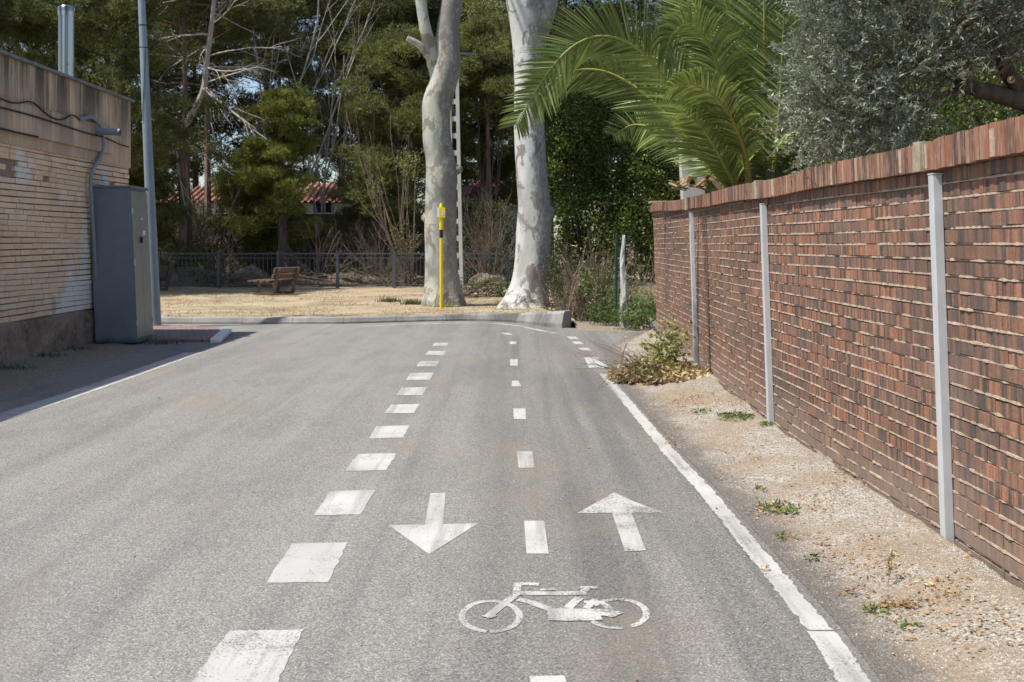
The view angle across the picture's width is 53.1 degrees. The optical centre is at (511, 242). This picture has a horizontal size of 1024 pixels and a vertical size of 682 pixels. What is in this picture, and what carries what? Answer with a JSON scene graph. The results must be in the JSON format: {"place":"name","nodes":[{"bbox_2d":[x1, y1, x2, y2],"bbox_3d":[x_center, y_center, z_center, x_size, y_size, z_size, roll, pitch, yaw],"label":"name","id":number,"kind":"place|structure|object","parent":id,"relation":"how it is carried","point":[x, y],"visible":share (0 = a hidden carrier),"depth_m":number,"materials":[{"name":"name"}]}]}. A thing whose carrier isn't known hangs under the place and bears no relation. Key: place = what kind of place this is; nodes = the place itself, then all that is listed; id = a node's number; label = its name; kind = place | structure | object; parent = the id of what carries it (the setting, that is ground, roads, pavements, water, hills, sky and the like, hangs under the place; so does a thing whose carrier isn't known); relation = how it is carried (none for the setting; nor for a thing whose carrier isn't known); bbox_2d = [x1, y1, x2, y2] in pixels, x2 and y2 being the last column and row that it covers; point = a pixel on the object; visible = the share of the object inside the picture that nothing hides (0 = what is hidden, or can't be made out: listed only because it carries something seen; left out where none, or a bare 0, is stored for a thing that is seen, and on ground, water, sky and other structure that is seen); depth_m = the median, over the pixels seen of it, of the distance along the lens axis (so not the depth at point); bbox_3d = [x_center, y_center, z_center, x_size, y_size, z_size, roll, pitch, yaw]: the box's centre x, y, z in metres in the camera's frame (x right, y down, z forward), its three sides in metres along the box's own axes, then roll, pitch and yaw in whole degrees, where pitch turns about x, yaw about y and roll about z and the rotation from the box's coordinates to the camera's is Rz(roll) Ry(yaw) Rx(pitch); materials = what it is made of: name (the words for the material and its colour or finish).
{"place":"outdoors","nodes":[
{"label":"outdoors","id":0,"kind":"place"},
{"bbox_2d":[146,325,219,341],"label":"pavement","id":1,"kind":"structure","parent":0,"point":[180,333],"depth_m":17.60,"materials":[{"name":"grey concrete"}]},
{"bbox_2d":[138,0,160,325],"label":"street lamp","id":2,"kind":"object","parent":1,"relation":"on","point":[149,169],"visible":0.8,"depth_m":19.28,"materials":[{"name":"grey metal"}]},
{"bbox_2d":[99,0,302,251],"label":"snapped tree","id":3,"kind":"object","parent":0,"point":[206,66],"visible":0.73,"depth_m":36.32,"materials":[{"name":"grey wood"}]},
{"bbox_2d":[160,281,574,320],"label":"dry grass field","id":4,"kind":"structure","parent":0,"point":[362,309],"depth_m":25.56,"materials":[{"name":"beige plant"}]},
{"bbox_2d":[0,0,92,69],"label":"pine tree","id":5,"kind":"object","parent":4,"relation":"on","point":[37,5],"visible":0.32,"depth_m":28.75,"materials":[{"name":"green plant"}]},
{"bbox_2d":[0,0,163,143],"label":"pine tree","id":6,"kind":"object","parent":4,"relation":"on","point":[139,128],"visible":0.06,"depth_m":32.65,"materials":[{"name":"green plant"}]},
{"bbox_2d":[0,0,235,244],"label":"pine tree","id":7,"kind":"object","parent":4,"relation":"on","point":[105,15],"visible":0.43,"depth_m":30.46,"materials":[{"name":"green plant"}]},
{"bbox_2d":[159,265,172,289],"bbox_3d":[-11.187,1.085,31.493,0.966,0.797,1.362,0,0,20],"label":"park bench","id":8,"kind":"object","parent":4,"relation":"on","point":[166,274],"visible":0.26,"depth_m":31.84,"materials":[{"name":"brown wood"}]},
{"bbox_2d":[127,139,216,274],"bbox_3d":[-12.859,-1.133,36.126,5.340,5.463,4.360,0,0,0],"label":"pine tree","id":9,"kind":"object","parent":4,"relation":"on","point":[166,213],"visible":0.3,"depth_m":35.57,"materials":[{"name":"green plant"}]},
{"bbox_2d":[161,266,216,286],"bbox_3d":[-11.812,1.162,35.482,3.273,0.715,1.613,0,0,0],"label":"rock","id":10,"kind":"object","parent":4,"relation":"on","point":[174,278],"visible":0.42,"depth_m":34.97,"materials":[{"name":"stone"}]},
{"bbox_2d":[88,0,307,265],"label":"pine tree","id":11,"kind":"object","parent":4,"relation":"on","point":[183,11],"visible":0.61,"depth_m":37.97,"materials":[{"name":"green plant"}]},
{"bbox_2d":[157,112,261,270],"bbox_3d":[-11.508,-2.019,37.571,4.598,7.072,3.673,0,0,13],"label":"bare shrub","id":12,"kind":"object","parent":4,"relation":"on","point":[197,227],"visible":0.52,"depth_m":37.44,"materials":[{"name":"brown plant"}]},
{"bbox_2d":[157,194,273,282],"bbox_3d":[-11.867,-0.079,38.689,5.737,3.684,2.074,0,0,0],"label":"ivy bush","id":13,"kind":"object","parent":4,"relation":"on","point":[217,247],"visible":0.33,"depth_m":38.66,"materials":[{"name":"green plant"}]},
{"bbox_2d":[228,264,270,286],"bbox_3d":[-9.085,1.113,35.456,1.550,0.814,1.282,0,0,0],"label":"rock","id":14,"kind":"object","parent":4,"relation":"on","point":[258,271],"visible":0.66,"depth_m":35.15,"materials":[{"name":"stone"}]},
{"bbox_2d":[210,151,310,267],"bbox_3d":[-9.766,-1.105,39.558,3.740,5.215,4.916,0,0,-27],"label":"pine tree","id":15,"kind":"object","parent":4,"relation":"on","point":[245,198],"visible":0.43,"depth_m":38.81,"materials":[{"name":"green plant"}]},
{"bbox_2d":[247,266,299,294],"bbox_3d":[-6.828,1.085,29.567,0.966,0.797,1.362,0,0,20],"label":"park bench","id":16,"kind":"object","parent":4,"relation":"on","point":[277,278],"visible":1,"depth_m":29.37,"materials":[{"name":"brown wood"}]},
{"bbox_2d":[230,81,336,283],"bbox_3d":[-8.460,-2.273,36.808,3.352,7.556,4.142,0,0,32],"label":"pine tree","id":17,"kind":"object","parent":4,"relation":"on","point":[283,195],"visible":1,"depth_m":36.62,"materials":[{"name":"green plant"}]},
{"bbox_2d":[183,256,423,286],"bbox_3d":[-6.532,1.104,34.907,9.409,1.524,1.185,0,0,0],"label":"fence","id":18,"kind":"object","parent":4,"relation":"on","point":[384,280],"visible":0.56,"depth_m":34.82,"materials":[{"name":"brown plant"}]},
{"bbox_2d":[283,209,349,285],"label":"bare shrub","id":19,"kind":"object","parent":4,"relation":"on","point":[323,251],"visible":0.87,"depth_m":36.23,"materials":[{"name":"brown plant"}]},
{"bbox_2d":[158,251,508,287],"bbox_3d":[-9.856,0.880,33.900,19.519,1.220,0.100,0,0,0],"label":"railing fence","id":20,"kind":"object","parent":4,"relation":"on","point":[278,258],"visible":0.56,"depth_m":33.88,"materials":[{"name":"metal"}]},
{"bbox_2d":[321,272,361,283],"bbox_3d":[-5.817,1.270,35.764,1.900,0.500,1.217,0,0,0],"label":"rock","id":21,"kind":"object","parent":4,"relation":"on","point":[345,277],"visible":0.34,"depth_m":35.49,"materials":[{"name":"stone"}]},
{"bbox_2d":[308,58,420,286],"bbox_3d":[-5.118,-2.470,35.242,3.382,7.952,2.971,0,0,18],"label":"bare shrub","id":22,"kind":"object","parent":4,"relation":"on","point":[382,226],"visible":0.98,"depth_m":34.94,"materials":[{"name":"brown plant"}]},
{"bbox_2d":[323,141,425,272],"bbox_3d":[-5.137,-1.187,38.206,4.089,5.379,4.502,0,0,-44],"label":"pine tree","id":23,"kind":"object","parent":4,"relation":"on","point":[385,158],"visible":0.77,"depth_m":37.59,"materials":[{"name":"green plant"}]},
{"bbox_2d":[338,211,424,279],"bbox_3d":[-4.378,0.038,35.521,4.101,2.945,2.287,0,0,0],"label":"bare shrub","id":24,"kind":"object","parent":4,"relation":"on","point":[372,262],"visible":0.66,"depth_m":35.61,"materials":[{"name":"brown plant"}]},
{"bbox_2d":[375,295,402,301],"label":"grass tuft","id":25,"kind":"object","parent":4,"relation":"on","point":[389,299],"visible":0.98,"depth_m":25.73,"materials":[{"name":"green plant"}]},
{"bbox_2d":[364,148,425,286],"bbox_3d":[-3.884,-0.689,35.117,3.426,5.173,2.084,0,0,25],"label":"leafing shrub","id":26,"kind":"object","parent":4,"relation":"on","point":[402,240],"visible":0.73,"depth_m":34.97,"materials":[{"name":"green plant"}]},
{"bbox_2d":[328,21,477,280],"bbox_3d":[-4.156,-3.506,38.411,5.935,10.018,6.677,0,0,0],"label":"pine tree","id":27,"kind":"object","parent":4,"relation":"on","point":[389,57],"visible":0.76,"depth_m":38.03,"materials":[{"name":"green plant"}]},
{"bbox_2d":[390,298,421,304],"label":"grass tuft","id":28,"kind":"object","parent":4,"relation":"on","point":[412,302],"visible":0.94,"depth_m":24.62,"materials":[{"name":"green plant"}]},
{"bbox_2d":[406,0,466,306],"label":"plane tree","id":29,"kind":"object","parent":4,"relation":"on","point":[442,56],"visible":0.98,"depth_m":23.92,"materials":[{"name":"grey plant"}]},
{"bbox_2d":[437,203,444,308],"bbox_3d":[-1.599,0.300,23.193,0.194,2.400,0.114,0,0,0],"label":"yellow post","id":30,"kind":"object","parent":4,"relation":"on","point":[440,212],"visible":0.9,"depth_m":23.17,"materials":[{"name":"metal"}]},
{"bbox_2d":[427,301,462,306],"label":"grass tuft","id":31,"kind":"object","parent":4,"relation":"on","point":[443,304],"visible":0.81,"depth_m":23.61,"materials":[{"name":"green plant"}]},
{"bbox_2d":[450,50,513,286],"bbox_3d":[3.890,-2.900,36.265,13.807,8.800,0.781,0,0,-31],"label":"concrete pole","id":32,"kind":"object","parent":4,"relation":"on","point":[456,135],"visible":0.23,"depth_m":32.88,"materials":[{"name":"paint"}]},
{"bbox_2d":[460,271,510,297],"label":"scrub","id":33,"kind":"object","parent":4,"relation":"on","point":[473,290],"visible":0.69,"depth_m":28.35,"materials":[{"name":"green plant"}]},
{"bbox_2d":[457,175,515,275],"bbox_3d":[-1.017,-0.480,35.546,4.148,3.986,2.155,0,0,0],"label":"bare shrub","id":34,"kind":"object","parent":4,"relation":"on","point":[488,245],"visible":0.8,"depth_m":35.38,"materials":[{"name":"brown plant"}]},
{"bbox_2d":[456,193,517,283],"bbox_3d":[-0.988,-0.114,37.079,3.708,3.729,2.531,0,0,0],"label":"scrub bush","id":35,"kind":"object","parent":4,"relation":"on","point":[500,250],"visible":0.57,"depth_m":36.98,"materials":[{"name":"brown plant"}]},
{"bbox_2d":[461,0,512,268],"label":"leafing tree","id":36,"kind":"object","parent":4,"relation":"on","point":[476,7],"visible":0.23,"depth_m":39.87,"materials":[{"name":"green plant"}]},
{"bbox_2d":[467,271,510,286],"bbox_3d":[-0.726,1.230,35.402,1.661,0.581,1.041,0,0,0],"label":"rock","id":37,"kind":"object","parent":4,"relation":"on","point":[480,276],"visible":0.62,"depth_m":35.15,"materials":[{"name":"stone"}]},
{"bbox_2d":[452,11,554,268],"bbox_3d":[-0.798,-3.772,38.401,5.208,10.547,4.920,0,0,0],"label":"pine tree","id":38,"kind":"object","parent":4,"relation":"on","point":[476,37],"visible":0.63,"depth_m":38.30,"materials":[{"name":"green plant"}]},
{"bbox_2d":[0,321,881,681],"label":"road","id":39,"kind":"structure","parent":0,"point":[488,427],"depth_m":5.76,"materials":[{"name":"grey asphalt"}]},
{"bbox_2d":[0,49,134,364],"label":"beige building","id":40,"kind":"structure","parent":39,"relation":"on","point":[65,143],"depth_m":14.59,"materials":[{"name":"brick"}]},
{"bbox_2d":[57,5,74,76],"bbox_3d":[-7.180,-3.035,16.500,0.264,1.570,0.264,0,0,0],"label":"steel flue","id":41,"kind":"object","parent":40,"relation":"on","point":[66,39],"visible":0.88,"depth_m":16.40,"materials":[{"name":"silver metal"}]},
{"bbox_2d":[0,341,154,391],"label":"soil verge","id":42,"kind":"structure","parent":39,"relation":"on","point":[47,366],"depth_m":13.53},
{"bbox_2d":[0,362,35,370],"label":"grass tuft","id":43,"kind":"object","parent":42,"relation":"on","point":[16,366],"visible":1,"depth_m":12.82,"materials":[{"name":"green plant"}]},
{"bbox_2d":[38,350,65,357],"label":"grass tuft","id":44,"kind":"object","parent":42,"relation":"on","point":[43,355],"visible":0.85,"depth_m":14.19,"materials":[{"name":"green plant"}]},
{"bbox_2d":[90,185,152,342],"bbox_3d":[-6.250,0.335,16.360,0.799,2.470,0.770,0,0,0],"label":"utility cabinet","id":45,"kind":"object","parent":42,"relation":"on","point":[122,295],"visible":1,"depth_m":16.00,"materials":[{"name":"metal"}]},
{"bbox_2d":[141,337,183,344],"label":"grass tuft","id":46,"kind":"object","parent":42,"relation":"on","point":[165,343],"visible":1,"depth_m":15.99,"materials":[{"name":"green plant"}]},
{"bbox_2d":[161,310,570,342],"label":"kerb","id":47,"kind":"structure","parent":39,"relation":"on","point":[558,319],"depth_m":20.29,"materials":[{"name":"grey concrete"}]},
{"bbox_2d":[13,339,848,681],"bbox_3d":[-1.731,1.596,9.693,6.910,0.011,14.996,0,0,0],"label":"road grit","id":48,"kind":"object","parent":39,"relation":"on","point":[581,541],"visible":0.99,"depth_m":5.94,"materials":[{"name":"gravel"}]},
{"bbox_2d":[67,327,1022,680],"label":"leaf litter","id":49,"kind":"object","parent":39,"relation":"on","point":[899,603],"visible":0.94,"depth_m":4.71,"materials":[{"name":"brown plant"}]},
{"bbox_2d":[608,330,1023,681],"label":"gravel verge","id":50,"kind":"structure","parent":39,"relation":"on","point":[851,619],"depth_m":5.22,"materials":[{"name":"beige gravel"}]},
{"bbox_2d":[572,312,713,388],"bbox_3d":[1.478,1.269,13.947,1.764,0.910,5.551,0,0,0],"label":"cuttings heap","id":51,"kind":"object","parent":50,"relation":"on","point":[669,367],"visible":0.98,"depth_m":11.84,"materials":[{"name":"green plant"}]},
{"bbox_2d":[716,410,754,420],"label":"weed","id":52,"kind":"object","parent":50,"relation":"on","point":[742,416],"visible":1,"depth_m":8.89,"materials":[{"name":"green plant"}]},
{"bbox_2d":[753,498,800,513],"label":"weed","id":53,"kind":"object","parent":50,"relation":"on","point":[780,507],"visible":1,"depth_m":6.07,"materials":[{"name":"green plant"}]},
{"bbox_2d":[775,530,796,539],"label":"weed","id":54,"kind":"object","parent":50,"relation":"on","point":[780,533],"visible":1,"depth_m":5.51,"materials":[{"name":"green plant"}]},
{"bbox_2d":[803,551,824,560],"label":"weed","id":55,"kind":"object","parent":50,"relation":"on","point":[811,555],"visible":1,"depth_m":5.13,"materials":[{"name":"green plant"}]},
{"bbox_2d":[861,599,894,614],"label":"weed","id":56,"kind":"object","parent":50,"relation":"on","point":[875,609],"visible":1,"depth_m":4.39,"materials":[{"name":"green plant"}]},
{"bbox_2d":[884,548,895,586],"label":"dried stalk","id":57,"kind":"object","parent":50,"relation":"on","point":[891,552],"visible":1,"depth_m":4.70,"materials":[{"name":"beige plant"}]},
{"bbox_2d":[892,616,923,629],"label":"weed","id":58,"kind":"object","parent":50,"relation":"on","point":[903,624],"visible":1,"depth_m":4.18,"materials":[{"name":"green plant"}]},
{"bbox_2d":[4,0,1002,245],"label":"sky","id":59,"kind":"structure","parent":0,"point":[201,179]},
{"bbox_2d":[406,246,656,327],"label":"ground","id":60,"kind":"structure","parent":0,"point":[645,280],"depth_m":38.39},
{"bbox_2d":[42,16,219,203],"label":"conifer","id":61,"kind":"object","parent":60,"relation":"on","point":[136,78],"visible":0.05,"depth_m":57.16,"materials":[{"name":"green plant"}]},
{"bbox_2d":[132,11,261,195],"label":"conifer","id":62,"kind":"object","parent":60,"relation":"on","point":[226,130],"visible":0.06,"depth_m":60.39,"materials":[{"name":"green plant"}]},
{"bbox_2d":[148,0,327,212],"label":"pine tree","id":63,"kind":"object","parent":60,"relation":"on","point":[222,57],"visible":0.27,"depth_m":41.00,"materials":[{"name":"green plant"}]},
{"bbox_2d":[174,0,339,183],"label":"conifer","id":64,"kind":"object","parent":60,"relation":"on","point":[248,98],"visible":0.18,"depth_m":59.10,"materials":[{"name":"green plant"}]},
{"bbox_2d":[156,181,364,214],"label":"house","id":65,"kind":"structure","parent":60,"relation":"on","point":[308,202],"depth_m":47.00,"materials":[{"name":"tile"}]},
{"bbox_2d":[312,203,330,214],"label":"window","id":66,"kind":"structure","parent":65,"relation":"in","point":[318,205],"depth_m":46.96,"materials":[{"name":"black glass"}]},
{"bbox_2d":[232,0,348,191],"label":"pine tree","id":67,"kind":"object","parent":60,"relation":"on","point":[276,40],"visible":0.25,"depth_m":46.10,"materials":[{"name":"green plant"}]},
{"bbox_2d":[159,213,424,280],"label":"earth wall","id":68,"kind":"structure","parent":60,"relation":"on","point":[311,263],"depth_m":40.32,"materials":[{"name":"brown soil"}]},
{"bbox_2d":[222,0,382,214],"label":"bare sapling","id":69,"kind":"object","parent":60,"relation":"on","point":[325,178],"visible":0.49,"depth_m":40.43,"materials":[{"name":"brown plant"}]},
{"bbox_2d":[249,0,369,194],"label":"bare sapling","id":70,"kind":"object","parent":60,"relation":"on","point":[301,78],"visible":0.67,"depth_m":40.74,"materials":[{"name":"plant"}]},
{"bbox_2d":[258,1,416,212],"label":"conifer","id":71,"kind":"object","parent":60,"relation":"on","point":[319,93],"visible":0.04,"depth_m":61.80,"materials":[{"name":"green plant"}]},
{"bbox_2d":[279,0,424,213],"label":"pine tree","id":72,"kind":"object","parent":60,"relation":"on","point":[377,16],"visible":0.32,"depth_m":43.23,"materials":[{"name":"green plant"}]},
{"bbox_2d":[322,0,486,248],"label":"pine tree","id":73,"kind":"object","parent":60,"relation":"on","point":[433,12],"visible":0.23,"depth_m":41.66,"materials":[{"name":"green plant"}]},
{"bbox_2d":[316,0,514,198],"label":"conifer","id":74,"kind":"object","parent":60,"relation":"on","point":[473,177],"visible":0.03,"depth_m":57.95,"materials":[{"name":"green plant"}]},
{"bbox_2d":[402,0,517,261],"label":"pine tree","id":75,"kind":"object","parent":60,"relation":"on","point":[507,168],"visible":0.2,"depth_m":42.95,"materials":[{"name":"green plant"}]},
{"bbox_2d":[456,181,517,278],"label":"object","id":76,"kind":"structure","parent":60,"relation":"on","point":[464,190],"depth_m":45.00,"materials":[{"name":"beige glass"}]},
{"bbox_2d":[416,0,560,214],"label":"conifer","id":77,"kind":"object","parent":60,"relation":"on","point":[468,159],"visible":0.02,"depth_m":60.01,"materials":[{"name":"green plant"}]},
{"bbox_2d":[497,0,557,308],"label":"plane tree","id":78,"kind":"object","parent":60,"relation":"on","point":[536,212],"visible":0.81,"depth_m":23.57,"materials":[{"name":"grey plant"}]},
{"bbox_2d":[461,0,630,267],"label":"conifer","id":79,"kind":"object","parent":60,"relation":"on","point":[472,166],"visible":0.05,"depth_m":57.77,"materials":[{"name":"green plant"}]},
{"bbox_2d":[492,0,647,269],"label":"pine tree","id":80,"kind":"object","parent":60,"relation":"on","point":[617,6],"visible":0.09,"depth_m":41.31,"materials":[{"name":"green plant"}]},
{"bbox_2d":[499,232,642,323],"bbox_3d":[1.204,0.678,20.775,2.977,2.059,1.325,0,0,0],"label":"dead brush","id":81,"kind":"object","parent":60,"relation":"on","point":[578,309],"visible":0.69,"depth_m":20.56,"materials":[{"name":"brown plant"}]},
{"bbox_2d":[537,240,630,317],"bbox_3d":[1.601,1.019,22.805,2.151,2.224,1.735,0,0,0],"label":"ditch ivy","id":82,"kind":"object","parent":60,"relation":"on","point":[560,273],"visible":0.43,"depth_m":22.72,"materials":[{"name":"green plant"}]},
{"bbox_2d":[544,30,661,305],"bbox_3d":[2.204,-1.866,25.645,3.927,6.986,3.185,0,0,-33],"label":"evergreen tree","id":83,"kind":"object","parent":60,"relation":"on","point":[579,148],"visible":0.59,"depth_m":24.92,"materials":[{"name":"green plant"}]},
{"bbox_2d":[556,0,674,264],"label":"conifer","id":84,"kind":"object","parent":60,"relation":"on","point":[622,110],"visible":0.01,"depth_m":63.61,"materials":[{"name":"green plant"}]},
{"bbox_2d":[563,0,685,277],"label":"pine tree","id":85,"kind":"object","parent":60,"relation":"on","point":[640,3],"visible":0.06,"depth_m":43.86,"materials":[{"name":"green plant"}]},
{"bbox_2d":[583,62,714,288],"bbox_3d":[4.004,-1.792,24.978,4.626,6.826,3.438,0,0,0],"label":"evergreen tree","id":86,"kind":"object","parent":60,"relation":"on","point":[640,218],"visible":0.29,"depth_m":24.20,"materials":[{"name":"green plant"}]},
{"bbox_2d":[497,0,872,190],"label":"palm tree","id":87,"kind":"object","parent":60,"relation":"on","point":[720,112],"visible":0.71,"depth_m":11.76,"materials":[{"name":"green plant"}]},
{"bbox_2d":[674,40,704,198],"bbox_3d":[2.994,-0.900,16.982,0.584,5.000,0.296,0,0,0],"label":"concrete pole","id":88,"kind":"object","parent":60,"relation":"on","point":[691,191],"visible":0.09,"depth_m":16.87,"materials":[{"name":"paint"}]},
{"bbox_2d":[628,0,773,188],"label":"conifer","id":89,"kind":"object","parent":60,"relation":"on","point":[673,45],"depth_m":59.66,"materials":[{"name":"green plant"}]},
{"bbox_2d":[742,0,875,162],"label":"conifer","id":90,"kind":"object","parent":60,"relation":"on","point":[833,34],"depth_m":55.38,"materials":[{"name":"green plant"}]},
{"bbox_2d":[648,115,1023,589],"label":"brick wall","id":91,"kind":"structure","parent":60,"relation":"on","point":[852,335],"depth_m":6.12,"materials":[{"name":"brick"}]},
{"bbox_2d":[689,212,698,363],"bbox_3d":[2.302,0.652,12.960,0.123,2.096,0.074,0,0,0],"label":"metal post","id":92,"kind":"object","parent":91,"relation":"attached to","point":[693,281],"visible":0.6,"depth_m":12.93,"materials":[{"name":"metal"}]},
{"bbox_2d":[760,198,773,423],"bbox_3d":[2.168,0.657,8.673,0.121,2.085,0.120,0,0,0],"label":"metal post","id":93,"kind":"object","parent":91,"relation":"attached to","point":[766,313],"visible":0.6,"depth_m":8.67,"materials":[{"name":"metal"}]},
{"bbox_2d":[927,173,954,543],"bbox_3d":[2.227,0.669,5.310,0.122,2.061,0.066,0,0,0],"label":"metal post","id":94,"kind":"object","parent":91,"relation":"attached to","point":[941,356],"visible":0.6,"depth_m":5.28,"materials":[{"name":"metal"}]},
{"bbox_2d":[676,0,1023,193],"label":"evergreen tree","id":95,"kind":"object","parent":60,"relation":"on","point":[956,109],"visible":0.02,"depth_m":19.94,"materials":[{"name":"green plant"}]},
{"bbox_2d":[748,0,1023,179],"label":"olive tree","id":96,"kind":"object","parent":60,"relation":"on","point":[917,24],"visible":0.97,"depth_m":7.72,"materials":[{"name":"green plant"}]},
{"bbox_2d":[754,0,1023,179],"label":"garden hedge","id":97,"kind":"object","parent":60,"relation":"on","point":[975,121],"visible":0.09,"depth_m":11.75,"materials":[{"name":"green plant"}]},
{"bbox_2d":[881,0,1023,140],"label":"conifer","id":98,"kind":"object","parent":60,"relation":"on","point":[974,72],"depth_m":55.98,"materials":[{"name":"green plant"}]},
{"bbox_2d":[572,320,656,331],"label":"earth bank","id":99,"kind":"structure","parent":0,"point":[584,326],"depth_m":19.10,"materials":[{"name":"soil"}]},
{"bbox_2d":[543,219,655,326],"bbox_3d":[1.926,0.556,20.401,2.588,2.097,2.613,0,0,0],"label":"dry brush","id":100,"kind":"object","parent":99,"relation":"on","point":[596,286],"visible":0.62,"depth_m":20.00,"materials":[{"name":"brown plant"}]},
{"bbox_2d":[574,263,656,329],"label":"green weeds","id":101,"kind":"object","parent":99,"relation":"on","point":[632,317],"visible":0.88,"depth_m":19.39,"materials":[{"name":"green plant"}]},
{"bbox_2d":[614,233,617,326],"bbox_3d":[1.958,0.705,19.200,0.081,1.790,0.072,0,0,0],"label":"green post","id":102,"kind":"object","parent":99,"relation":"on","point":[616,266],"visible":0.77,"depth_m":19.18,"materials":[{"name":"metal"}]},
{"bbox_2d":[619,235,629,327],"bbox_3d":[2.093,0.752,19.102,0.191,1.810,0.175,0,0,-16],"label":"white post","id":103,"kind":"object","parent":99,"relation":"on","point":[623,286],"visible":0.83,"depth_m":19.06,"materials":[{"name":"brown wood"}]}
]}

